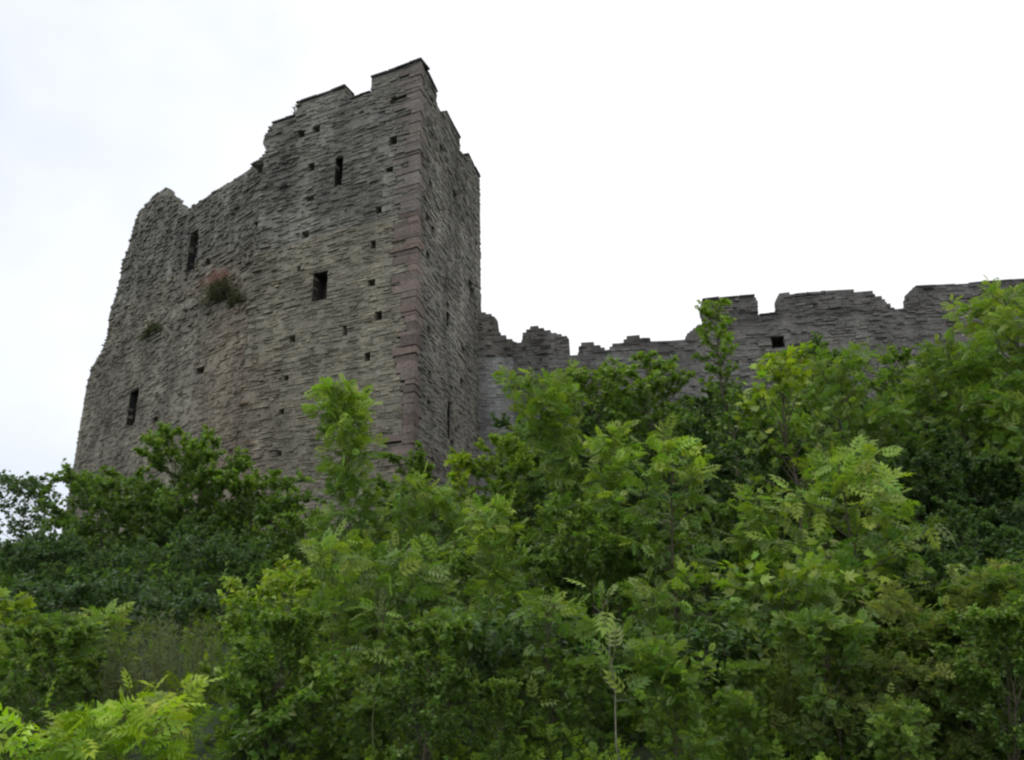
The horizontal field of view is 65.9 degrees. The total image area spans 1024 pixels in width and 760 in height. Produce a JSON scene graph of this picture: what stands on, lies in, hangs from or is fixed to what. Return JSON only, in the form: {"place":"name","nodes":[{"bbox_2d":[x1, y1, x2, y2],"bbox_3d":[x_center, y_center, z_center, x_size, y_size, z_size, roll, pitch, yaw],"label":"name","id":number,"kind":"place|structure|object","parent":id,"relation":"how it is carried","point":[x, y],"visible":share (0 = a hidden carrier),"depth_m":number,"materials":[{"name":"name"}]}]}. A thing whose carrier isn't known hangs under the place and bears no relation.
{"place":"outdoors","nodes":[
{"label":"outdoors","id":0,"kind":"place"},
{"bbox_2d":[0,532,1023,759],"bbox_3d":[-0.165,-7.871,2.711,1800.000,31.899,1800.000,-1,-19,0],"label":"ground","id":1,"kind":"structure","parent":0,"point":[643,753],"depth_m":7.62,"materials":[{"name":"green plant"}]},
{"bbox_2d":[0,587,41,733],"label":"sycamore sapling","id":2,"kind":"object","parent":1,"relation":"on","point":[24,603],"visible":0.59,"depth_m":7.74,"materials":[{"name":"green plant"}]},
{"bbox_2d":[0,469,76,548],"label":"sycamore tree","id":3,"kind":"object","parent":1,"relation":"on","point":[31,485],"visible":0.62,"depth_m":23.77,"materials":[{"name":"green plant"}]},
{"bbox_2d":[0,679,88,759],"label":"ash sapling","id":4,"kind":"object","parent":1,"relation":"on","point":[8,744],"visible":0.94,"depth_m":5.21,"materials":[{"name":"green plant"}]},
{"bbox_2d":[0,620,96,759],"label":"slope bush","id":5,"kind":"object","parent":1,"relation":"on","point":[51,656],"visible":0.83,"depth_m":6.63,"materials":[{"name":"green plant"}]},
{"bbox_2d":[0,628,106,718],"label":"ash sapling","id":6,"kind":"object","parent":1,"relation":"on","point":[17,640],"visible":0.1,"depth_m":8.38,"materials":[{"name":"green plant"}]},
{"bbox_2d":[9,608,104,734],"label":"slope bush","id":7,"kind":"object","parent":1,"relation":"on","point":[68,620],"visible":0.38,"depth_m":7.99,"materials":[{"name":"green plant"}]},
{"bbox_2d":[36,560,95,613],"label":"slope bush","id":8,"kind":"object","parent":1,"relation":"on","point":[58,567],"visible":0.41,"depth_m":14.05,"materials":[{"name":"green plant"}]},
{"bbox_2d":[0,520,154,601],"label":"elder bush","id":9,"kind":"object","parent":1,"relation":"on","point":[33,555],"visible":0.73,"depth_m":15.87,"materials":[{"name":"green plant"}]},
{"bbox_2d":[0,568,167,649],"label":"elder bush","id":10,"kind":"object","parent":1,"relation":"on","point":[86,588],"visible":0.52,"depth_m":11.37,"materials":[{"name":"green plant"}]},
{"bbox_2d":[59,598,143,708],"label":"ash sapling","id":11,"kind":"object","parent":1,"relation":"on","point":[120,610],"visible":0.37,"depth_m":9.01,"materials":[{"name":"green plant"}]},
{"bbox_2d":[30,457,183,571],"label":"sycamore tree","id":12,"kind":"object","parent":1,"relation":"on","point":[82,484],"visible":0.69,"depth_m":20.96,"materials":[{"name":"green plant"}]},
{"bbox_2d":[6,668,210,759],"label":"ash sapling","id":13,"kind":"object","parent":1,"relation":"on","point":[83,746],"visible":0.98,"depth_m":5.50,"materials":[{"name":"green plant"}]},
{"bbox_2d":[93,605,228,723],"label":"tall weeds","id":14,"kind":"object","parent":1,"relation":"on","point":[159,657],"visible":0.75,"depth_m":8.58,"materials":[{"name":"green plant"}]},
{"bbox_2d":[135,670,226,759],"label":"ash sapling","id":15,"kind":"object","parent":1,"relation":"on","point":[194,694],"visible":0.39,"depth_m":6.15,"materials":[{"name":"green plant"}]},
{"bbox_2d":[109,421,258,552],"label":"sycamore tree","id":16,"kind":"object","parent":1,"relation":"on","point":[194,459],"visible":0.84,"depth_m":20.22,"materials":[{"name":"green plant"}]},
{"bbox_2d":[98,525,277,586],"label":"elder bush","id":17,"kind":"object","parent":1,"relation":"on","point":[183,552],"visible":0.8,"depth_m":15.67,"materials":[{"name":"green plant"}]},
{"bbox_2d":[121,571,255,634],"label":"elder bush","id":18,"kind":"object","parent":1,"relation":"on","point":[163,605],"visible":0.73,"depth_m":11.47,"materials":[{"name":"green plant"}]},
{"bbox_2d":[146,509,230,575],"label":"slope bush","id":19,"kind":"object","parent":1,"relation":"on","point":[189,522],"visible":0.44,"depth_m":17.24,"materials":[{"name":"green plant"}]},
{"bbox_2d":[195,457,327,567],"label":"sycamore tree","id":20,"kind":"object","parent":1,"relation":"on","point":[267,510],"visible":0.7,"depth_m":19.72,"materials":[{"name":"green plant"}]},
{"bbox_2d":[62,57,481,543],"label":"castle tower","id":21,"kind":"structure","parent":1,"relation":"on","point":[337,228],"depth_m":33.27,"materials":[{"name":"stone"}]},
{"bbox_2d":[189,263,236,306],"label":"valerian plant","id":22,"kind":"object","parent":21,"relation":"attached to","point":[218,290],"visible":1,"depth_m":34.90,"materials":[{"name":"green plant"}]},
{"bbox_2d":[221,604,328,759],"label":"slope bush","id":23,"kind":"object","parent":1,"relation":"on","point":[282,625],"visible":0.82,"depth_m":6.61,"materials":[{"name":"green plant"}]},
{"bbox_2d":[216,554,360,680],"bbox_3d":[-2.438,2.678,8.591,1.529,1.376,1.680,5,-20,-18],"label":"hazel bush","id":24,"kind":"object","parent":1,"relation":"on","point":[279,582],"visible":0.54,"depth_m":8.44,"materials":[{"name":"green plant"}]},
{"bbox_2d":[197,648,389,759],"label":"hazel bush","id":25,"kind":"object","parent":1,"relation":"on","point":[314,672],"visible":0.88,"depth_m":6.50,"materials":[{"name":"green plant"}]},
{"bbox_2d":[251,504,342,570],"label":"hazel bush","id":26,"kind":"object","parent":1,"relation":"on","point":[295,526],"visible":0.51,"depth_m":18.01,"materials":[{"name":"green plant"}]},
{"bbox_2d":[292,518,375,720],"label":"ash sapling","id":27,"kind":"object","parent":1,"relation":"on","point":[348,628],"visible":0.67,"depth_m":7.72,"materials":[{"name":"green plant"}]},
{"bbox_2d":[289,373,410,642],"bbox_3d":[-2.321,1.870,11.587,1.755,4.106,1.839,9,-22,-28],"label":"ash sapling","id":28,"kind":"object","parent":1,"relation":"on","point":[342,415],"visible":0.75,"depth_m":11.70,"materials":[{"name":"green plant"}]},
{"bbox_2d":[337,696,389,759],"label":"slope bush","id":29,"kind":"object","parent":1,"relation":"on","point":[360,706],"visible":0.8,"depth_m":6.24,"materials":[{"name":"green plant"}]},
{"bbox_2d":[349,591,401,755],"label":"bare sapling","id":30,"kind":"object","parent":1,"relation":"on","point":[363,603],"visible":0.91,"depth_m":6.18,"materials":[{"name":"green plant"}]},
{"bbox_2d":[352,672,412,759],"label":"slope bush","id":31,"kind":"object","parent":1,"relation":"on","point":[386,684],"visible":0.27,"depth_m":6.88,"materials":[{"name":"green plant"}]},
{"bbox_2d":[310,527,462,688],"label":"ash sapling","id":32,"kind":"object","parent":1,"relation":"on","point":[409,564],"visible":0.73,"depth_m":8.23,"materials":[{"name":"green plant"}]},
{"bbox_2d":[343,440,451,550],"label":"elder bush","id":33,"kind":"object","parent":1,"relation":"on","point":[416,464],"visible":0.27,"depth_m":19.75,"materials":[{"name":"green plant"}]},
{"bbox_2d":[371,460,451,624],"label":"ash sapling","id":34,"kind":"object","parent":1,"relation":"on","point":[413,512],"visible":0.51,"depth_m":12.20,"materials":[{"name":"green plant"}]},
{"bbox_2d":[371,615,473,759],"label":"slope bush","id":35,"kind":"object","parent":1,"relation":"on","point":[448,641],"visible":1,"depth_m":6.14,"materials":[{"name":"green plant"}]},
{"bbox_2d":[400,605,484,757],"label":"slope bush","id":36,"kind":"object","parent":1,"relation":"on","point":[459,695],"visible":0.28,"depth_m":6.83,"materials":[{"name":"green plant"}]},
{"bbox_2d":[374,477,511,619],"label":"ash sapling","id":37,"kind":"object","parent":1,"relation":"on","point":[444,502],"visible":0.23,"depth_m":13.41,"materials":[{"name":"green plant"}]},
{"bbox_2d":[439,451,479,577],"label":"sycamore sapling","id":38,"kind":"object","parent":1,"relation":"on","point":[458,459],"visible":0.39,"depth_m":16.63,"materials":[{"name":"green plant"}]},
{"bbox_2d":[377,533,560,650],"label":"hawthorn tree","id":39,"kind":"object","parent":1,"relation":"on","point":[455,563],"visible":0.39,"depth_m":10.23,"materials":[{"name":"green plant"}]},
{"bbox_2d":[425,488,529,684],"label":"ash sapling","id":40,"kind":"object","parent":1,"relation":"on","point":[492,520],"visible":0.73,"depth_m":9.20,"materials":[{"name":"green plant"}]},
{"bbox_2d":[0,521,964,629],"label":"ground cover","id":41,"kind":"object","parent":1,"relation":"on","point":[107,570],"visible":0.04,"depth_m":15.41,"materials":[{"name":"green plant"}]},
{"bbox_2d":[463,676,524,759],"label":"slope bush","id":42,"kind":"object","parent":1,"relation":"on","point":[496,689],"visible":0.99,"depth_m":6.06,"materials":[{"name":"green plant"}]},
{"bbox_2d":[448,432,540,584],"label":"hawthorn tree","id":43,"kind":"object","parent":1,"relation":"on","point":[516,460],"visible":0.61,"depth_m":17.01,"materials":[{"name":"green plant"}]},
{"bbox_2d":[0,593,1023,759],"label":"ground cover","id":44,"kind":"object","parent":1,"relation":"on","point":[710,712],"visible":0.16,"depth_m":6.90,"materials":[{"name":"green plant"}]},
{"bbox_2d":[410,595,629,734],"bbox_3d":[0.109,2.859,7.738,2.321,1.391,2.282,-1,-19,0],"label":"elder bush","id":45,"kind":"object","parent":1,"relation":"on","point":[487,647],"visible":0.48,"depth_m":7.28,"materials":[{"name":"green plant"}]},
{"bbox_2d":[494,666,547,754],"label":"slope bush","id":46,"kind":"object","parent":1,"relation":"on","point":[508,675],"visible":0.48,"depth_m":6.99,"materials":[{"name":"green plant"}]},
{"bbox_2d":[482,416,574,553],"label":"slope bush","id":47,"kind":"object","parent":1,"relation":"on","point":[529,480],"visible":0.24,"depth_m":23.28,"materials":[{"name":"green plant"}]},
{"bbox_2d":[499,587,603,757],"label":"ash sapling","id":48,"kind":"object","parent":1,"relation":"on","point":[552,699],"visible":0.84,"depth_m":6.94,"materials":[{"name":"green plant"}]},
{"bbox_2d":[508,482,635,580],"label":"slope bush","id":49,"kind":"object","parent":1,"relation":"on","point":[538,494],"visible":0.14,"depth_m":16.89,"materials":[{"name":"green plant"}]},
{"bbox_2d":[491,357,653,618],"bbox_3d":[0.997,1.869,12.502,2.325,4.626,2.046,-9,-20,21],"label":"ash sapling","id":50,"kind":"object","parent":1,"relation":"on","point":[558,392],"visible":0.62,"depth_m":12.55,"materials":[{"name":"green plant"}]},
{"bbox_2d":[531,414,642,542],"bbox_3d":[2.029,2.845,20.489,3.154,3.817,2.964,-11,-21,25],"label":"slope bush","id":51,"kind":"object","parent":1,"relation":"on","point":[582,458],"visible":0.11,"depth_m":20.26,"materials":[{"name":"green plant"}]},
{"bbox_2d":[552,653,624,759],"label":"slope bush","id":52,"kind":"object","parent":1,"relation":"on","point":[593,664],"visible":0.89,"depth_m":6.53,"materials":[{"name":"green plant"}]},
{"bbox_2d":[542,354,651,503],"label":"sycamore tree","id":53,"kind":"object","parent":1,"relation":"on","point":[603,388],"visible":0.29,"depth_m":22.58,"materials":[{"name":"green plant"}]},
{"bbox_2d":[511,492,688,656],"bbox_3d":[1.259,2.734,10.638,2.172,2.391,2.351,15,-25,-39],"label":"hawthorn tree","id":54,"kind":"object","parent":1,"relation":"on","point":[577,523],"visible":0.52,"depth_m":10.54,"materials":[{"name":"green plant"}]},
{"bbox_2d":[565,621,637,744],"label":"slope bush","id":55,"kind":"object","parent":1,"relation":"on","point":[620,659],"visible":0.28,"depth_m":7.16,"materials":[{"name":"green plant"}]},
{"bbox_2d":[564,578,655,759],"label":"bare sapling","id":56,"kind":"object","parent":1,"relation":"on","point":[609,673],"visible":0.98,"depth_m":6.17,"materials":[{"name":"green plant"}]},
{"bbox_2d":[567,419,659,650],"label":"ash sapling","id":57,"kind":"object","parent":1,"relation":"on","point":[602,446],"visible":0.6,"depth_m":11.02,"materials":[{"name":"green plant"}]},
{"bbox_2d":[569,431,699,534],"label":"slope bush","id":58,"kind":"object","parent":1,"relation":"on","point":[637,436],"visible":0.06,"depth_m":20.09,"materials":[{"name":"green plant"}]},
{"bbox_2d":[582,453,691,561],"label":"slope bush","id":59,"kind":"object","parent":1,"relation":"on","point":[633,468],"visible":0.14,"depth_m":17.50,"materials":[{"name":"green plant"}]},
{"bbox_2d":[611,567,705,744],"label":"ash sapling","id":60,"kind":"object","parent":1,"relation":"on","point":[639,593],"visible":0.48,"depth_m":7.23,"materials":[{"name":"green plant"}]},
{"bbox_2d":[599,349,724,536],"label":"sycamore tree","id":61,"kind":"object","parent":1,"relation":"on","point":[654,374],"visible":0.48,"depth_m":21.67,"materials":[{"name":"green plant"}]},
{"bbox_2d":[595,412,731,656],"bbox_3d":[2.062,2.152,10.329,1.626,3.596,1.847,-10,-21,23],"label":"ash sapling","id":62,"kind":"object","parent":1,"relation":"on","point":[655,547],"visible":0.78,"depth_m":10.38,"materials":[{"name":"green plant"}]},
{"bbox_2d":[612,628,723,759],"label":"slope bush","id":63,"kind":"object","parent":1,"relation":"on","point":[676,676],"visible":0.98,"depth_m":6.07,"materials":[{"name":"green plant"}]},
{"bbox_2d":[578,608,783,705],"bbox_3d":[1.925,2.980,8.117,2.124,1.286,1.758,-14,-23,33],"label":"elder bush","id":64,"kind":"object","parent":1,"relation":"on","point":[736,637],"visible":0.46,"depth_m":7.70,"materials":[{"name":"green plant"}]},
{"bbox_2d":[637,491,758,607],"bbox_3d":[3.406,3.144,14.370,2.295,2.157,2.072,-11,-21,27],"label":"slope bush","id":65,"kind":"object","parent":1,"relation":"on","point":[726,513],"visible":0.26,"depth_m":14.37,"materials":[{"name":"green plant"}]},
{"bbox_2d":[663,538,744,630],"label":"slope bush","id":66,"kind":"object","parent":1,"relation":"on","point":[715,554],"visible":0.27,"depth_m":12.21,"materials":[{"name":"green plant"}]},
{"bbox_2d":[658,379,753,529],"bbox_3d":[5.605,2.804,23.664,3.998,5.148,4.253,-5,-19,12],"label":"slope bush","id":67,"kind":"object","parent":1,"relation":"on","point":[701,429],"visible":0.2,"depth_m":23.28,"materials":[{"name":"green plant"}]},
{"bbox_2d":[691,297,769,534],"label":"sycamore sapling","id":68,"kind":"object","parent":1,"relation":"on","point":[724,336],"visible":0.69,"depth_m":19.04,"materials":[{"name":"green plant"}]},
{"bbox_2d":[636,414,846,578],"bbox_3d":[4.744,2.565,15.564,4.134,3.095,3.972,-1,-19,0],"label":"elder bush","id":69,"kind":"object","parent":1,"relation":"on","point":[759,464],"visible":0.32,"depth_m":15.48,"materials":[{"name":"green plant"}]},
{"bbox_2d":[711,683,775,759],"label":"slope bush","id":70,"kind":"object","parent":1,"relation":"on","point":[737,715],"visible":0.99,"depth_m":6.27,"materials":[{"name":"green plant"}]},
{"bbox_2d":[477,278,1023,527],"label":"curtain wall","id":71,"kind":"structure","parent":1,"relation":"on","point":[837,318],"depth_m":36.16,"materials":[{"name":"stone"}]},
{"bbox_2d":[718,657,782,759],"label":"slope bush","id":72,"kind":"object","parent":1,"relation":"on","point":[742,670],"visible":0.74,"depth_m":6.81,"materials":[{"name":"green plant"}]},
{"bbox_2d":[722,482,799,680],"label":"ash sapling","id":73,"kind":"object","parent":1,"relation":"on","point":[749,508],"visible":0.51,"depth_m":9.43,"materials":[{"name":"green plant"}]},
{"bbox_2d":[733,340,840,601],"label":"sycamore sapling","id":74,"kind":"object","parent":1,"relation":"on","point":[785,381],"visible":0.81,"depth_m":14.39,"materials":[{"name":"green plant"}]},
{"bbox_2d":[672,536,904,714],"bbox_3d":[2.971,2.629,8.454,2.367,1.924,2.149,-9,-21,22],"label":"sycamore tree","id":75,"kind":"object","parent":1,"relation":"on","point":[805,572],"visible":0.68,"depth_m":8.30,"materials":[{"name":"green plant"}]},
{"bbox_2d":[742,604,875,759],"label":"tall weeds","id":76,"kind":"object","parent":1,"relation":"on","point":[788,699],"visible":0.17,"depth_m":7.15,"materials":[{"name":"green plant"}]},
{"bbox_2d":[778,331,875,524],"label":"sycamore tree","id":77,"kind":"object","parent":1,"relation":"on","point":[819,341],"visible":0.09,"depth_m":22.83,"materials":[{"name":"green plant"}]},
{"bbox_2d":[769,603,886,759],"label":"slope bush","id":78,"kind":"object","parent":1,"relation":"on","point":[819,622],"visible":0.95,"depth_m":6.61,"materials":[{"name":"green plant"}]},
{"bbox_2d":[793,634,889,759],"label":"slope bush","id":79,"kind":"object","parent":1,"relation":"on","point":[864,686],"visible":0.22,"depth_m":6.78,"materials":[{"name":"green plant"}]},
{"bbox_2d":[760,334,936,562],"bbox_3d":[7.183,1.693,16.935,3.394,5.146,3.149,-1,-19,0],"label":"ash tree","id":80,"kind":"object","parent":1,"relation":"on","point":[872,424],"visible":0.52,"depth_m":16.78,"materials":[{"name":"green plant"}]},
{"bbox_2d":[744,433,964,639],"bbox_3d":[3.944,2.104,8.699,2.198,3.154,2.014,10,-22,-29],"label":"ash sapling","id":81,"kind":"object","parent":1,"relation":"on","point":[826,466],"visible":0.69,"depth_m":8.75,"materials":[{"name":"green plant"}]},
{"bbox_2d":[848,461,925,628],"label":"ash sapling","id":82,"kind":"object","parent":1,"relation":"on","point":[898,545],"visible":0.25,"depth_m":9.35,"materials":[{"name":"green plant"}]},
{"bbox_2d":[769,640,1005,759],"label":"privet bush","id":83,"kind":"object","parent":1,"relation":"on","point":[891,678],"visible":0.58,"depth_m":6.66,"materials":[{"name":"green plant"}]},
{"bbox_2d":[863,694,935,759],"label":"slope bush","id":84,"kind":"object","parent":1,"relation":"on","point":[896,751],"visible":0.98,"depth_m":6.03,"materials":[{"name":"green plant"}]},
{"bbox_2d":[798,557,1010,702],"bbox_3d":[4.436,2.870,8.878,2.254,1.675,2.177,-1,-19,0],"label":"sycamore tree","id":85,"kind":"object","parent":1,"relation":"on","point":[854,608],"visible":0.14,"depth_m":8.81,"materials":[{"name":"green plant"}]},
{"bbox_2d":[862,626,949,753],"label":"slope bush","id":86,"kind":"object","parent":1,"relation":"on","point":[877,642],"visible":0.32,"depth_m":7.17,"materials":[{"name":"green plant"}]},
{"bbox_2d":[859,345,966,460],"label":"sycamore tree","id":87,"kind":"object","parent":1,"relation":"on","point":[905,357],"visible":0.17,"depth_m":20.88,"materials":[{"name":"green plant"}]},
{"bbox_2d":[828,422,1023,562],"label":"elder bush","id":88,"kind":"object","parent":1,"relation":"on","point":[961,459],"visible":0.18,"depth_m":14.67,"materials":[{"name":"green plant"}]},
{"bbox_2d":[864,422,1014,526],"bbox_3d":[9.455,2.861,17.867,3.845,3.416,3.892,0,-19,-3],"label":"slope bush","id":89,"kind":"object","parent":1,"relation":"on","point":[937,449],"visible":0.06,"depth_m":16.91,"materials":[{"name":"green plant"}]},
{"bbox_2d":[859,558,1023,759],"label":"privet bush","id":90,"kind":"object","parent":1,"relation":"on","point":[899,610],"visible":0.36,"depth_m":7.28,"materials":[{"name":"green plant"}]},
{"bbox_2d":[867,450,1023,564],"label":"slope bush","id":91,"kind":"object","parent":1,"relation":"on","point":[932,480],"visible":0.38,"depth_m":14.76,"materials":[{"name":"green plant"}]},
{"bbox_2d":[873,547,1023,681],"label":"slope bush","id":92,"kind":"object","parent":1,"relation":"on","point":[938,563],"visible":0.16,"depth_m":8.59,"materials":[{"name":"green plant"}]},
{"bbox_2d":[889,495,1012,587],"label":"slope bush","id":93,"kind":"object","parent":1,"relation":"on","point":[950,509],"visible":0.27,"depth_m":12.05,"materials":[{"name":"green plant"}]},
{"bbox_2d":[882,327,1023,551],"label":"ash tree","id":94,"kind":"object","parent":1,"relation":"on","point":[975,365],"visible":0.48,"depth_m":18.07,"materials":[{"name":"green plant"}]},
{"bbox_2d":[899,603,1023,759],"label":"slope bush","id":95,"kind":"object","parent":1,"relation":"on","point":[921,621],"visible":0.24,"depth_m":7.26,"materials":[{"name":"green plant"}]},
{"bbox_2d":[920,570,1023,758],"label":"slope bush","id":96,"kind":"object","parent":1,"relation":"on","point":[943,584],"visible":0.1,"depth_m":7.72,"materials":[{"name":"green plant"}]},
{"bbox_2d":[930,597,1023,759],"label":"slope bush","id":97,"kind":"object","parent":1,"relation":"on","point":[995,625],"visible":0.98,"depth_m":6.34,"materials":[{"name":"green plant"}]},
{"bbox_2d":[930,520,1023,570],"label":"slope bush","id":98,"kind":"object","parent":1,"relation":"on","point":[993,542],"visible":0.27,"depth_m":10.65,"materials":[{"name":"green plant"}]},
{"bbox_2d":[934,274,1023,456],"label":"ash tree","id":99,"kind":"object","parent":1,"relation":"on","point":[987,336],"visible":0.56,"depth_m":18.05,"materials":[{"name":"green plant"}]},
{"bbox_2d":[956,367,1023,522],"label":"ash tree","id":100,"kind":"object","parent":1,"relation":"on","point":[1012,413],"visible":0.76,"depth_m":15.02,"materials":[{"name":"green plant"}]},
{"bbox_2d":[957,438,1023,525],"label":"slope bush","id":101,"kind":"object","parent":1,"relation":"on","point":[1003,482],"visible":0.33,"depth_m":14.60,"materials":[{"name":"green plant"}]},
{"bbox_2d":[961,560,1023,730],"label":"slope bush","id":102,"kind":"object","parent":1,"relation":"on","point":[1017,579],"visible":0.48,"depth_m":7.26,"materials":[{"name":"green plant"}]},
{"bbox_2d":[0,0,1023,545],"label":"sky","id":103,"kind":"structure","parent":0,"point":[638,162],"materials":[{"name":"white"}]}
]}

